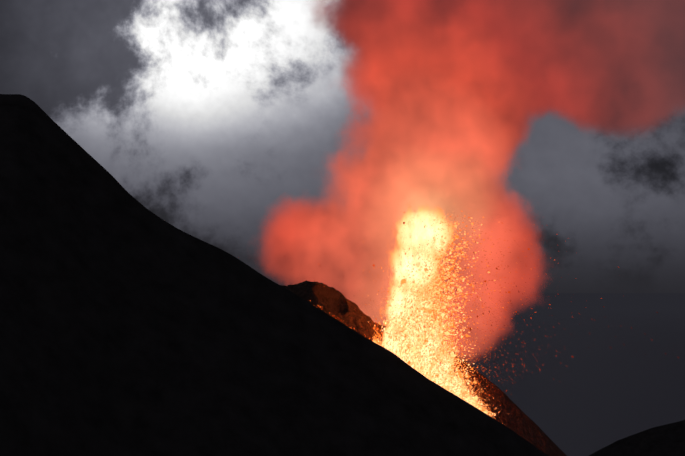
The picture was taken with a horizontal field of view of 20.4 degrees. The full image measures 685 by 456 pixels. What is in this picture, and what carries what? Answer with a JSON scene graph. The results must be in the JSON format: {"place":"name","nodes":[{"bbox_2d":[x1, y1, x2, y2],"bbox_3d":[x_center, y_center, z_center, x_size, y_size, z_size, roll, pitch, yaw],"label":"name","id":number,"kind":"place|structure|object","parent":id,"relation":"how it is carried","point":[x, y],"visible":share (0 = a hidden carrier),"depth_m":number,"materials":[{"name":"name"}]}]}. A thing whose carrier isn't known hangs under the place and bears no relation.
{"place":"outdoors","nodes":[
{"label":"outdoors","id":0,"kind":"place"},
{"bbox_2d":[0,94,547,455],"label":"ridge terrain","id":1,"kind":"structure","parent":0,"point":[130,325],"depth_m":237.29,"materials":[{"name":"black stone"}]},
{"bbox_2d":[281,280,387,348],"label":"volcanic crater rim","id":2,"kind":"object","parent":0,"point":[333,301],"visible":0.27,"depth_m":398.74,"materials":[{"name":"brown stone"}]},
{"bbox_2d":[0,0,684,292],"label":"sky","id":3,"kind":"structure","parent":0,"point":[238,124],"materials":[{"name":"grey"}]},
{"bbox_2d":[374,322,566,455],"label":"volcano crater","id":4,"kind":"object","parent":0,"point":[513,416],"depth_m":406.45},
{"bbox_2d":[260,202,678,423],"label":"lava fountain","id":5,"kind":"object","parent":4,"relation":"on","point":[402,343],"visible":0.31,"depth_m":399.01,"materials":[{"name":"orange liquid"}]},
{"bbox_2d":[342,293,684,455],"bbox_3d":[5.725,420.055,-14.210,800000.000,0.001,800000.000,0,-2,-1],"label":"sea","id":6,"kind":"structure","parent":0,"point":[601,394],"depth_m":12429.25,"materials":[{"name":"grey liquid"}]},
{"bbox_2d":[589,420,684,455],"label":"hill","id":7,"kind":"structure","parent":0,"point":[666,440],"depth_m":894.28,"materials":[{"name":"black stone"}]}
]}

